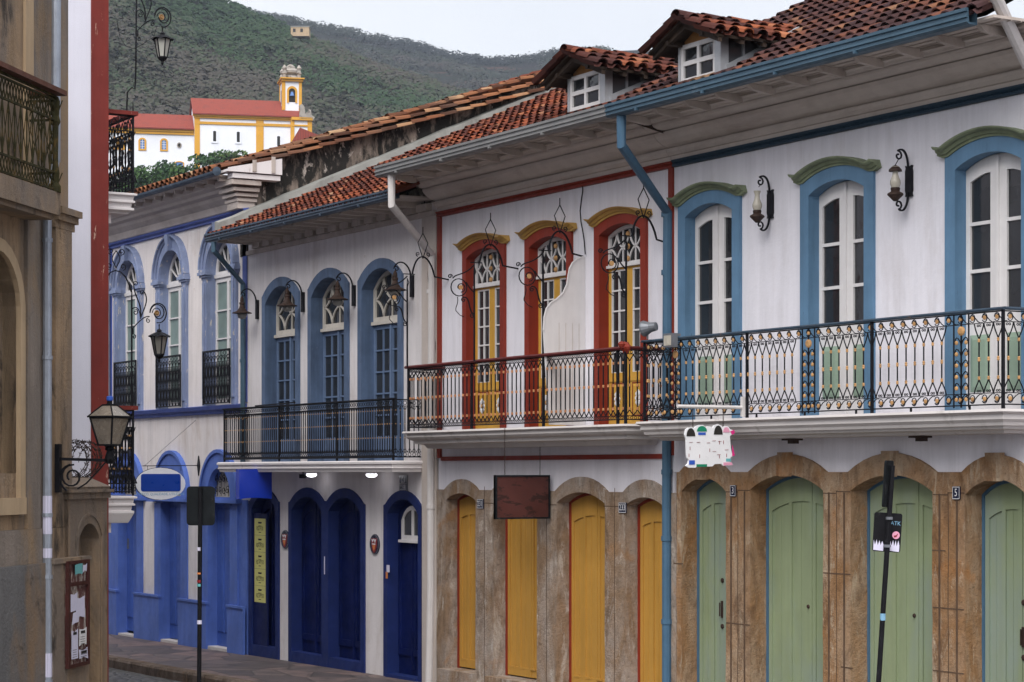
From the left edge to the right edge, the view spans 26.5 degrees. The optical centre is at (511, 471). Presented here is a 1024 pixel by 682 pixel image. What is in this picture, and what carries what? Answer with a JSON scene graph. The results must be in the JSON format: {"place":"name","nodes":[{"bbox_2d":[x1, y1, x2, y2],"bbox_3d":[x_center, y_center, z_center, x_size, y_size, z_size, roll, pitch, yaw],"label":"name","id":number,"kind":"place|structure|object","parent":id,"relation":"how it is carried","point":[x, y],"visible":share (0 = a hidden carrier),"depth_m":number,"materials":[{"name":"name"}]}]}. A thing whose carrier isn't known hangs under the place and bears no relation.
{"place":"outdoors","nodes":[
{"label":"outdoors","id":0,"kind":"place"},
{"bbox_2d":[109,667,180,681],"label":"road","id":1,"kind":"structure","parent":0,"point":[116,675],"depth_m":34.53,"materials":[{"name":"grey stone"}]},
{"bbox_2d":[0,0,113,681],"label":"townhouse","id":2,"kind":"structure","parent":1,"relation":"on","point":[47,532],"depth_m":22.58,"materials":[{"name":"beige paint"}]},
{"bbox_2d":[65,559,89,668],"bbox_3d":[-4.676,1.522,23.430,0.060,1.143,0.622,0,0,10],"label":"notice board","id":3,"kind":"object","parent":2,"relation":"attached to","point":[77,613],"visible":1,"depth_m":23.40,"materials":[{"name":"brown paper"}]},
{"bbox_2d":[55,444,115,492],"bbox_3d":[-4.534,-0.040,23.135,0.660,0.518,0.080,0,0,10],"label":"wall bracket","id":4,"kind":"object","parent":2,"relation":"attached to","point":[59,472],"depth_m":23.15,"materials":[{"name":"black metal"}]},
{"bbox_2d":[87,396,131,463],"bbox_3d":[-4.269,-0.446,23.089,0.346,0.720,0.346,0,0,27],"label":"street lantern","id":5,"kind":"object","parent":4,"relation":"on","point":[109,421],"visible":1,"depth_m":23.02,"materials":[{"name":"black paint"}]},
{"bbox_2d":[72,439,102,477],"bbox_3d":[-4.916,-0.144,24.520,0.570,0.463,0.419,0,0,10],"label":"razor wire","id":6,"kind":"object","parent":2,"relation":"on","point":[78,445],"visible":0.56,"depth_m":24.50,"materials":[{"name":"metal"}]},
{"bbox_2d":[68,0,137,681],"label":"townhouse","id":7,"kind":"structure","parent":1,"relation":"on","point":[92,180],"depth_m":26.85,"materials":[{"name":"white paint"}]},
{"bbox_2d":[109,248,166,405],"bbox_3d":[-4.748,-1.813,27.462,0.831,1.987,0.028,0,0,-30],"label":"lantern bracket","id":8,"kind":"object","parent":7,"relation":"on","point":[156,313],"visible":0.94,"depth_m":27.43,"materials":[{"name":"black metal"}]},
{"bbox_2d":[148,324,169,362],"bbox_3d":[-4.478,-1.633,27.619,0.274,0.490,0.291,0,0,-30],"label":"hanging lantern","id":9,"kind":"object","parent":8,"relation":"hanging from","point":[159,337],"visible":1,"depth_m":27.57,"materials":[{"name":"black metal"}]},
{"bbox_2d":[117,0,171,110],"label":"lantern bracket","id":10,"kind":"object","parent":7,"relation":"attached to","point":[161,17],"visible":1,"depth_m":27.49,"materials":[{"name":"black metal"}]},
{"bbox_2d":[152,27,173,64],"bbox_3d":[-4.440,-5.410,27.642,0.274,0.490,0.291,0,0,-30],"label":"hanging lantern","id":11,"kind":"object","parent":10,"relation":"hanging from","point":[162,41],"visible":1,"depth_m":27.60,"materials":[{"name":"black metal"}]},
{"bbox_2d":[109,655,255,681],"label":"kerb","id":12,"kind":"structure","parent":1,"relation":"on","point":[156,670],"depth_m":34.48,"materials":[{"name":"grey stone"}]},
{"bbox_2d":[187,486,214,681],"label":"sign post","id":13,"kind":"object","parent":1,"relation":"on","point":[200,506],"visible":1,"depth_m":23.53,"materials":[{"name":"black metal"}]},
{"bbox_2d":[872,460,901,681],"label":"sign post","id":14,"kind":"object","parent":1,"relation":"on","point":[887,528],"visible":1,"depth_m":18.99,"materials":[{"name":"black metal"}]},
{"bbox_2d":[109,632,414,681],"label":"sidewalk","id":15,"kind":"structure","parent":0,"point":[253,668],"depth_m":35.13,"materials":[{"name":"grey stone"}]},
{"bbox_2d":[109,70,553,654],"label":"townhouse","id":16,"kind":"structure","parent":15,"relation":"on","point":[179,272],"depth_m":39.38,"materials":[{"name":"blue paint"}]},
{"bbox_2d":[109,245,144,410],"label":"window","id":17,"kind":"structure","parent":16,"relation":"in","point":[118,285],"depth_m":42.39,"materials":[{"name":"purple paint"}]},
{"bbox_2d":[127,500,137,630],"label":"door","id":18,"kind":"structure","parent":16,"relation":"in","point":[131,525],"depth_m":42.39,"materials":[{"name":"wood"}]},
{"bbox_2d":[135,420,199,499],"bbox_3d":[-6.169,-0.217,38.844,1.215,1.437,0.204,0,0,-30],"label":"oval sign","id":19,"kind":"object","parent":16,"relation":"attached to","point":[160,483],"visible":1,"depth_m":38.72,"materials":[{"name":"white metal"}]},
{"bbox_2d":[151,234,189,409],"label":"window","id":20,"kind":"structure","parent":16,"relation":"in","point":[170,276],"depth_m":40.38,"materials":[{"name":"purple paint"}]},
{"bbox_2d":[170,501,181,638],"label":"door","id":21,"kind":"structure","parent":16,"relation":"in","point":[174,506],"depth_m":40.44,"materials":[{"name":"wood"}]},
{"bbox_2d":[197,222,239,405],"bbox_3d":[-5.100,-2.770,38.228,0.310,3.220,1.680,0,0,-30],"label":"window","id":22,"kind":"structure","parent":16,"relation":"in","point":[219,286],"depth_m":38.49,"materials":[{"name":"purple paint"}]},
{"bbox_2d":[217,503,231,646],"bbox_3d":[-5.005,1.820,38.284,0.090,2.560,1.000,0,0,-30],"label":"door","id":23,"kind":"structure","parent":16,"relation":"in","point":[223,509],"depth_m":38.47,"materials":[{"name":"wood"}]},
{"bbox_2d":[204,88,554,681],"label":"townhouse","id":24,"kind":"structure","parent":15,"relation":"on","point":[328,391],"depth_m":34.30,"materials":[{"name":"paint"}]},
{"bbox_2d":[233,288,258,318],"bbox_3d":[-4.494,-2.839,36.723,0.465,0.521,0.330,0,0,-30],"label":"bell lamp","id":25,"kind":"object","parent":24,"relation":"attached to","point":[241,312],"visible":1,"depth_m":36.67,"materials":[{"name":"black metal"}]},
{"bbox_2d":[236,469,271,498],"bbox_3d":[-4.117,0.195,35.710,0.837,0.495,0.140,0,0,-30],"label":"projecting sign","id":26,"kind":"object","parent":24,"relation":"attached to","point":[252,483],"visible":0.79,"depth_m":35.56,"materials":[{"name":"blue metal"}]},
{"bbox_2d":[254,585,265,602],"bbox_3d":[-4.261,2.063,36.787,0.004,0.280,0.454,0,0,-30],"label":"price sheet","id":27,"kind":"object","parent":24,"relation":"attached to","point":[259,593],"visible":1,"depth_m":36.77,"materials":[{"name":"yellow paper"}]},
{"bbox_2d":[254,535,265,551],"bbox_3d":[-4.261,1.211,36.787,0.004,0.280,0.454,0,0,-30],"label":"price sheet","id":28,"kind":"object","parent":24,"relation":"attached to","point":[259,543],"visible":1,"depth_m":36.80,"materials":[{"name":"yellow paper"}]},
{"bbox_2d":[254,552,265,568],"bbox_3d":[-4.261,1.495,36.787,0.004,0.280,0.454,0,0,-30],"label":"price sheet","id":29,"kind":"object","parent":24,"relation":"attached to","point":[259,560],"visible":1,"depth_m":36.77,"materials":[{"name":"yellow paper"}]},
{"bbox_2d":[254,568,265,585],"bbox_3d":[-4.261,1.779,36.787,0.004,0.280,0.454,0,0,-30],"label":"price sheet","id":30,"kind":"object","parent":24,"relation":"attached to","point":[260,577],"visible":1,"depth_m":36.77,"materials":[{"name":"yellow paper"}]},
{"bbox_2d":[254,518,265,534],"bbox_3d":[-4.261,0.927,36.787,0.004,0.280,0.454,0,0,-30],"label":"price sheet","id":31,"kind":"object","parent":24,"relation":"attached to","point":[259,526],"visible":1,"depth_m":36.80,"materials":[{"name":"yellow paper"}]},
{"bbox_2d":[248,492,279,659],"bbox_3d":[-4.086,1.785,36.654,0.230,3.030,1.240,0,0,-30],"label":"door","id":32,"kind":"structure","parent":24,"relation":"in","point":[263,618],"depth_m":36.68,"materials":[{"name":"blue wood"}]},
{"bbox_2d":[262,277,299,461],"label":"window","id":33,"kind":"structure","parent":24,"relation":"in","point":[280,356],"depth_m":36.46,"materials":[{"name":"blue paint"}]},
{"bbox_2d":[281,530,287,548],"bbox_3d":[-3.743,1.112,35.867,0.029,0.310,0.310,0,0,-30],"label":"round plaque","id":34,"kind":"object","parent":24,"relation":"attached to","point":[284,539],"visible":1,"depth_m":35.85,"materials":[{"name":"brown ceramic"}]},
{"bbox_2d":[277,280,304,311],"bbox_3d":[-3.570,-2.841,35.143,0.465,0.521,0.330,0,0,-30],"label":"bell lamp","id":35,"kind":"object","parent":24,"relation":"attached to","point":[287,305],"visible":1,"depth_m":35.09,"materials":[{"name":"black metal"}]},
{"bbox_2d":[299,472,305,477],"bbox_3d":[-3.357,0.050,34.913,0.070,0.100,0.132,0,0,-30],"label":"security camera","id":36,"kind":"object","parent":24,"relation":"attached to","point":[302,475],"visible":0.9,"depth_m":34.87,"materials":[{"name":"black paint"}]},
{"bbox_2d":[288,487,324,666],"bbox_3d":[-3.224,1.775,35.181,0.230,3.050,1.394,0,0,-30],"label":"door","id":37,"kind":"structure","parent":24,"relation":"in","point":[306,508],"depth_m":35.52,"materials":[{"name":"blue wood"}]},
{"bbox_2d":[306,472,316,476],"bbox_3d":[-3.172,0.041,34.430,0.170,0.082,0.170,0,0,-30],"label":"ceiling lamp","id":38,"kind":"object","parent":24,"relation":"attached to","point":[311,474],"visible":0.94,"depth_m":34.37,"materials":[{"name":"white glass"}]},
{"bbox_2d":[307,268,349,460],"bbox_3d":[-2.792,-1.700,34.509,0.307,3.060,1.480,0,0,-30],"label":"window","id":39,"kind":"structure","parent":24,"relation":"in","point":[328,353],"depth_m":34.88,"materials":[{"name":"blue paint"}]},
{"bbox_2d":[327,272,355,305],"bbox_3d":[-2.628,-2.816,33.535,0.465,0.521,0.330,0,0,-30],"label":"bell lamp","id":40,"kind":"object","parent":24,"relation":"attached to","point":[337,298],"visible":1,"depth_m":33.48,"materials":[{"name":"black metal"}]},
{"bbox_2d":[325,488,365,672],"bbox_3d":[-2.519,1.775,33.976,0.230,3.050,1.394,0,0,-30],"label":"door","id":41,"kind":"structure","parent":24,"relation":"in","point":[345,511],"depth_m":34.27,"materials":[{"name":"blue wood"}]},
{"bbox_2d":[366,472,376,476],"bbox_3d":[-2.104,0.041,32.604,0.170,0.082,0.170,0,0,-30],"label":"ceiling lamp","id":42,"kind":"object","parent":24,"relation":"attached to","point":[371,474],"visible":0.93,"depth_m":32.54,"materials":[{"name":"white glass"}]},
{"bbox_2d":[370,534,379,553],"bbox_3d":[-2.088,1.097,33.038,0.029,0.310,0.310,0,0,-30],"label":"round plaque","id":43,"kind":"object","parent":24,"relation":"attached to","point":[374,544],"visible":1,"depth_m":33.01,"materials":[{"name":"brown ceramic"}]},
{"bbox_2d":[357,258,403,460],"bbox_3d":[-1.875,-1.700,32.942,0.307,3.060,1.480,0,0,-30],"label":"window","id":44,"kind":"structure","parent":24,"relation":"in","point":[380,349],"depth_m":33.29,"materials":[{"name":"blue paint"}]},
{"bbox_2d":[384,262,413,296],"bbox_3d":[-1.651,-2.821,31.864,0.465,0.521,0.330,0,0,-30],"label":"bell lamp","id":45,"kind":"object","parent":24,"relation":"attached to","point":[397,287],"visible":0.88,"depth_m":31.81,"materials":[{"name":"black metal"}]},
{"bbox_2d":[383,490,421,681],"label":"door","id":46,"kind":"structure","parent":24,"relation":"in","point":[402,512],"depth_m":32.57,"materials":[{"name":"blue wood"}]},
{"bbox_2d":[399,475,407,484],"bbox_3d":[-1.610,0.122,32.230,0.014,0.150,0.240,0,0,-30],"label":"number plate","id":47,"kind":"object","parent":24,"relation":"attached to","point":[403,478],"visible":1,"depth_m":32.22,"materials":[{"name":"grey metal"}]},
{"bbox_2d":[399,483,407,490],"bbox_3d":[-1.610,0.238,32.230,0.014,0.150,0.240,0,0,-30],"label":"number plate","id":48,"kind":"object","parent":24,"relation":"attached to","point":[404,486],"visible":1,"depth_m":32.21,"materials":[{"name":"white ceramic"}]},
{"bbox_2d":[372,16,774,681],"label":"townhouse","id":49,"kind":"structure","parent":15,"relation":"on","point":[570,590],"depth_m":28.50,"materials":[{"name":"white paint"}]},
{"bbox_2d":[382,227,448,366],"bbox_3d":[-1.362,-2.477,30.782,1.063,1.995,0.028,0,0,-30],"label":"lantern bracket","id":50,"kind":"object","parent":49,"relation":"attached to","point":[393,297],"visible":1,"depth_m":30.70,"materials":[{"name":"black metal"}]},
{"bbox_2d":[457,494,475,668],"bbox_3d":[-0.550,1.800,30.781,0.093,3.000,0.870,0,0,-30],"label":"door","id":51,"kind":"structure","parent":49,"relation":"in","point":[466,505],"depth_m":30.99,"materials":[{"name":"yellow wood"}]},
{"bbox_2d":[477,499,483,508],"bbox_3d":[-0.439,0.440,30.160,0.014,0.130,0.170,0,0,-30],"label":"number plate","id":52,"kind":"object","parent":49,"relation":"attached to","point":[480,503],"visible":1,"depth_m":30.15,"materials":[{"name":"white ceramic"}]},
{"bbox_2d":[453,233,509,428],"bbox_3d":[-0.374,-1.938,30.137,0.305,2.725,1.384,0,0,-30],"label":"window","id":53,"kind":"structure","parent":49,"relation":"in","point":[490,276],"depth_m":30.31,"materials":[{"name":"red paint"}]},
{"bbox_2d":[448,213,518,360],"bbox_3d":[-0.380,-2.476,29.088,1.078,1.992,0.028,0,0,-30],"label":"lantern bracket","id":54,"kind":"object","parent":49,"relation":"attached to","point":[459,287],"visible":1,"depth_m":29.01,"materials":[{"name":"black metal"}]},
{"bbox_2d":[505,519,536,678],"bbox_3d":[0.229,1.780,29.482,0.063,3.040,1.160,0,0,-30],"label":"door","id":55,"kind":"structure","parent":49,"relation":"in","point":[520,534],"depth_m":29.65,"materials":[{"name":"yellow wood"}]},
{"bbox_2d":[494,428,549,518],"bbox_3d":[0.131,0.022,28.347,0.822,1.178,0.060,0,0,-30],"label":"hanging sign","id":56,"kind":"object","parent":49,"relation":"hanging from","point":[521,496],"visible":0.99,"depth_m":28.32,"materials":[{"name":"wood"}]},
{"bbox_2d":[514,220,577,426],"bbox_3d":[0.495,-1.938,28.652,0.305,2.725,1.384,0,0,-30],"label":"window","id":57,"kind":"structure","parent":49,"relation":"in","point":[537,235],"depth_m":29.05,"materials":[{"name":"red paint"}]},
{"bbox_2d":[516,198,582,353],"bbox_3d":[0.485,-2.488,27.681,1.005,2.015,0.028,0,0,-30],"label":"lantern bracket","id":58,"kind":"object","parent":49,"relation":"attached to","point":[527,275],"visible":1,"depth_m":27.62,"materials":[{"name":"black metal"}]},
{"bbox_2d":[543,256,584,424],"bbox_3d":[0.666,-1.684,27.746,0.654,2.168,0.048,0,0,-30],"label":"balcony screen","id":59,"kind":"object","parent":49,"relation":"on","point":[564,323],"visible":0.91,"depth_m":27.75,"materials":[{"name":"paint"}]},
{"bbox_2d":[580,186,585,253],"bbox_3d":[0.906,-3.237,27.915,0.025,0.908,0.170,0,0,-18],"label":"cable","id":60,"kind":"object","parent":49,"relation":"attached to","point":[580,220],"visible":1,"depth_m":27.94,"materials":[{"name":"black metal"}]},
{"bbox_2d":[569,493,604,681],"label":"door","id":61,"kind":"structure","parent":49,"relation":"in","point":[586,511],"depth_m":28.21,"materials":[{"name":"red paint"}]},
{"bbox_2d":[583,206,652,424],"bbox_3d":[1.369,-1.938,27.159,0.305,2.725,1.384,0,0,-30],"label":"window","id":62,"kind":"structure","parent":49,"relation":"in","point":[608,224],"depth_m":27.39,"materials":[{"name":"red paint"}]},
{"bbox_2d":[619,502,626,512],"bbox_3d":[1.375,0.444,27.059,0.014,0.130,0.170,0,0,-30],"label":"number plate","id":63,"kind":"object","parent":49,"relation":"attached to","point":[622,507],"visible":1,"depth_m":27.05,"materials":[{"name":"white ceramic"}]},
{"bbox_2d":[618,341,630,353],"bbox_3d":[1.362,-1.486,26.002,0.138,0.161,0.198,0,0,-30],"label":"red rag","id":64,"kind":"object","parent":49,"relation":"attached to","point":[626,345],"visible":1,"depth_m":26.00,"materials":[{"name":"fabric"}]},
{"bbox_2d":[598,186,662,341],"bbox_3d":[1.445,-2.492,26.070,0.978,2.024,0.028,0,0,-30],"label":"lantern bracket","id":65,"kind":"object","parent":49,"relation":"attached to","point":[610,263],"visible":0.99,"depth_m":26.02,"materials":[{"name":"black metal"}]},
{"bbox_2d":[638,498,661,681],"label":"door","id":66,"kind":"structure","parent":49,"relation":"in","point":[649,510],"depth_m":26.95,"materials":[{"name":"yellow wood"}]},
{"bbox_2d":[604,0,1023,681],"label":"townhouse","id":67,"kind":"structure","parent":15,"relation":"on","point":[844,326],"depth_m":23.32,"materials":[{"name":"white paint"}]},
{"bbox_2d":[663,333,680,347],"bbox_3d":[1.858,-1.520,25.144,0.155,0.160,0.180,0,0,-30],"label":"floodlight","id":68,"kind":"object","parent":67,"relation":"attached to","point":[670,340],"visible":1,"depth_m":25.07,"materials":[{"name":"metal"}]},
{"bbox_2d":[667,181,746,419],"bbox_3d":[2.326,-1.993,25.518,0.300,2.795,1.444,0,0,-30],"label":"window","id":69,"kind":"structure","parent":67,"relation":"in","point":[709,241],"depth_m":25.70,"materials":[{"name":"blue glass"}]},
{"bbox_2d":[676,397,744,416],"bbox_3d":[2.187,-0.721,23.794,0.915,0.220,0.040,0,0,-30],"label":"sign bar","id":70,"kind":"object","parent":67,"relation":"attached to","point":[741,407],"visible":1,"depth_m":23.84,"materials":[{"name":"white metal"}]},
{"bbox_2d":[684,409,734,467],"bbox_3d":[2.159,-0.371,23.775,0.663,0.648,0.028,0,0,-30],"label":"cut out sign","id":71,"kind":"object","parent":70,"relation":"hanging from","point":[707,446],"visible":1,"depth_m":23.76,"materials":[{"name":"white"}]},
{"bbox_2d":[697,480,725,681],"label":"door","id":72,"kind":"structure","parent":67,"relation":"in","point":[711,497],"depth_m":25.86,"materials":[{"name":"wood"}]},
{"bbox_2d":[730,485,735,495],"bbox_3d":[2.546,0.215,25.058,0.014,0.130,0.110,0,0,-30],"label":"number plate","id":73,"kind":"object","parent":67,"relation":"attached to","point":[732,490],"visible":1,"depth_m":25.05,"materials":[{"name":"white ceramic"}]},
{"bbox_2d":[750,175,773,230],"bbox_3d":[2.800,-3.020,24.436,0.285,0.627,0.170,0,0,-30],"label":"wall sconce","id":74,"kind":"object","parent":67,"relation":"attached to","point":[756,216],"depth_m":24.43,"materials":[{"name":"black metal"}]},
{"bbox_2d":[766,475,822,681],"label":"door","id":75,"kind":"structure","parent":67,"relation":"in","point":[794,504],"depth_m":24.51,"materials":[{"name":"wood"}]},
{"bbox_2d":[788,156,881,415],"bbox_3d":[3.518,-1.993,23.481,0.300,2.795,1.444,0,0,-30],"label":"window","id":76,"kind":"structure","parent":67,"relation":"in","point":[838,226],"depth_m":23.63,"materials":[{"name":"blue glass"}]},
{"bbox_2d":[867,476,932,681],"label":"door","id":77,"kind":"structure","parent":67,"relation":"in","point":[907,647],"depth_m":22.89,"materials":[{"name":"wood"}]},
{"bbox_2d":[887,149,913,210],"bbox_3d":[3.991,-3.007,22.401,0.285,0.645,0.170,0,0,-30],"label":"wall sconce","id":78,"kind":"object","parent":67,"relation":"attached to","point":[895,194],"depth_m":22.39,"materials":[{"name":"black metal"}]},
{"bbox_2d":[952,486,960,498],"bbox_3d":[4.452,0.209,21.801,0.014,0.130,0.110,0,0,-30],"label":"number plate","id":79,"kind":"object","parent":67,"relation":"attached to","point":[956,492],"visible":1,"depth_m":21.79,"materials":[{"name":"white ceramic"}]},
{"bbox_2d":[931,125,1023,410],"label":"window","id":80,"kind":"structure","parent":67,"relation":"in","point":[984,201],"depth_m":21.65,"materials":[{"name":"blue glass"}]},
{"bbox_2d":[982,480,1023,681],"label":"door","id":81,"kind":"structure","parent":67,"relation":"in","point":[1002,502],"depth_m":21.58,"materials":[{"name":"wood"}]},
{"bbox_2d":[990,0,1023,68],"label":"drainpipe","id":82,"kind":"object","parent":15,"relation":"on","point":[1010,28],"visible":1,"depth_m":20.23,"materials":[{"name":"white metal"}]},
{"bbox_2d":[109,0,419,127],"bbox_3d":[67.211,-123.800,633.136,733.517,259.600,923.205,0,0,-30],"label":"hill","id":83,"kind":"structure","parent":0,"point":[211,50],"depth_m":651.65,"materials":[{"name":"green plant"}]},
{"bbox_2d":[123,165,164,191],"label":"tree","id":84,"kind":"object","parent":83,"relation":"on","point":[142,175],"visible":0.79,"depth_m":305.59,"materials":[{"name":"green plant"}]},
{"bbox_2d":[154,159,183,177],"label":"tree","id":85,"kind":"object","parent":83,"relation":"on","point":[173,164],"visible":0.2,"depth_m":328.43,"materials":[{"name":"green plant"}]},
{"bbox_2d":[160,164,178,178],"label":"tree","id":86,"kind":"object","parent":83,"relation":"on","point":[167,165],"visible":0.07,"depth_m":315.06,"materials":[{"name":"green plant"}]},
{"bbox_2d":[167,163,199,177],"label":"tree","id":87,"kind":"object","parent":83,"relation":"on","point":[177,171],"visible":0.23,"depth_m":304.79,"materials":[{"name":"green plant"}]},
{"bbox_2d":[109,58,314,175],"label":"church","id":88,"kind":"structure","parent":83,"relation":"on","point":[205,126],"depth_m":401.68,"materials":[{"name":"white paint"}]},
{"bbox_2d":[138,138,145,150],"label":"window","id":89,"kind":"structure","parent":88,"relation":"in","point":[142,141],"depth_m":399.20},
{"bbox_2d":[160,138,167,150],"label":"window","id":90,"kind":"structure","parent":88,"relation":"in","point":[163,142],"depth_m":399.98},
{"bbox_2d":[175,161,183,167],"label":"window","id":91,"kind":"structure","parent":88,"relation":"in","point":[177,162],"depth_m":400.62,"materials":[{"name":"blue glass"}]},
{"bbox_2d":[211,129,217,142],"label":"window","id":92,"kind":"structure","parent":88,"relation":"in","point":[214,133],"depth_m":400.76,"materials":[{"name":"black"}]},
{"bbox_2d":[235,130,241,143],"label":"window","id":93,"kind":"structure","parent":88,"relation":"in","point":[238,134],"depth_m":401.64,"materials":[{"name":"black"}]},
{"bbox_2d":[275,134,281,146],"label":"window","id":94,"kind":"structure","parent":88,"relation":"in","point":[278,138],"depth_m":403.22,"materials":[{"name":"black"}]},
{"bbox_2d":[187,149,247,167],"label":"tree","id":95,"kind":"object","parent":83,"relation":"on","point":[214,157],"visible":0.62,"depth_m":390.18,"materials":[{"name":"green plant"}]},
{"bbox_2d":[109,0,468,134],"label":"hillside scrub","id":96,"kind":"object","parent":83,"relation":"on","point":[250,83],"visible":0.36,"depth_m":664.95,"materials":[{"name":"green plant"}]},
{"bbox_2d":[290,26,310,38],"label":"hillside house","id":97,"kind":"structure","parent":83,"relation":"on","point":[301,32],"depth_m":772.53,"materials":[{"name":"beige paint"}]},
{"bbox_2d":[292,128,316,141],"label":"red roofed house","id":98,"kind":"structure","parent":83,"relation":"on","point":[301,133],"depth_m":376.21,"materials":[{"name":"red tile"}]},
{"bbox_2d":[283,23,649,89],"bbox_3d":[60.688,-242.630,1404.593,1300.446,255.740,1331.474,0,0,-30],"label":"mountain ridge","id":99,"kind":"structure","parent":0,"point":[527,69],"depth_m":1401.26,"materials":[{"name":"green plant"}]},
{"bbox_2d":[248,7,613,91],"bbox_3d":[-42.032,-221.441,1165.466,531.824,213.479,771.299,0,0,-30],"label":"ridge scrub","id":100,"kind":"object","parent":99,"relation":"on","point":[349,33],"visible":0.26,"depth_m":1443.13,"materials":[{"name":"green plant"}]},
{"bbox_2d":[228,0,1023,59],"label":"sky","id":101,"kind":"structure","parent":0,"point":[492,28],"materials":[{"name":"white"}]},
{"bbox_2d":[639,321,657,338],"bbox_3d":[1.624,-1.680,25.664,0.202,0.219,0.187,0,0,35],"label":"floodlight","id":102,"kind":"object","parent":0,"point":[646,328],"visible":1,"depth_m":25.62,"materials":[{"name":"metal"}]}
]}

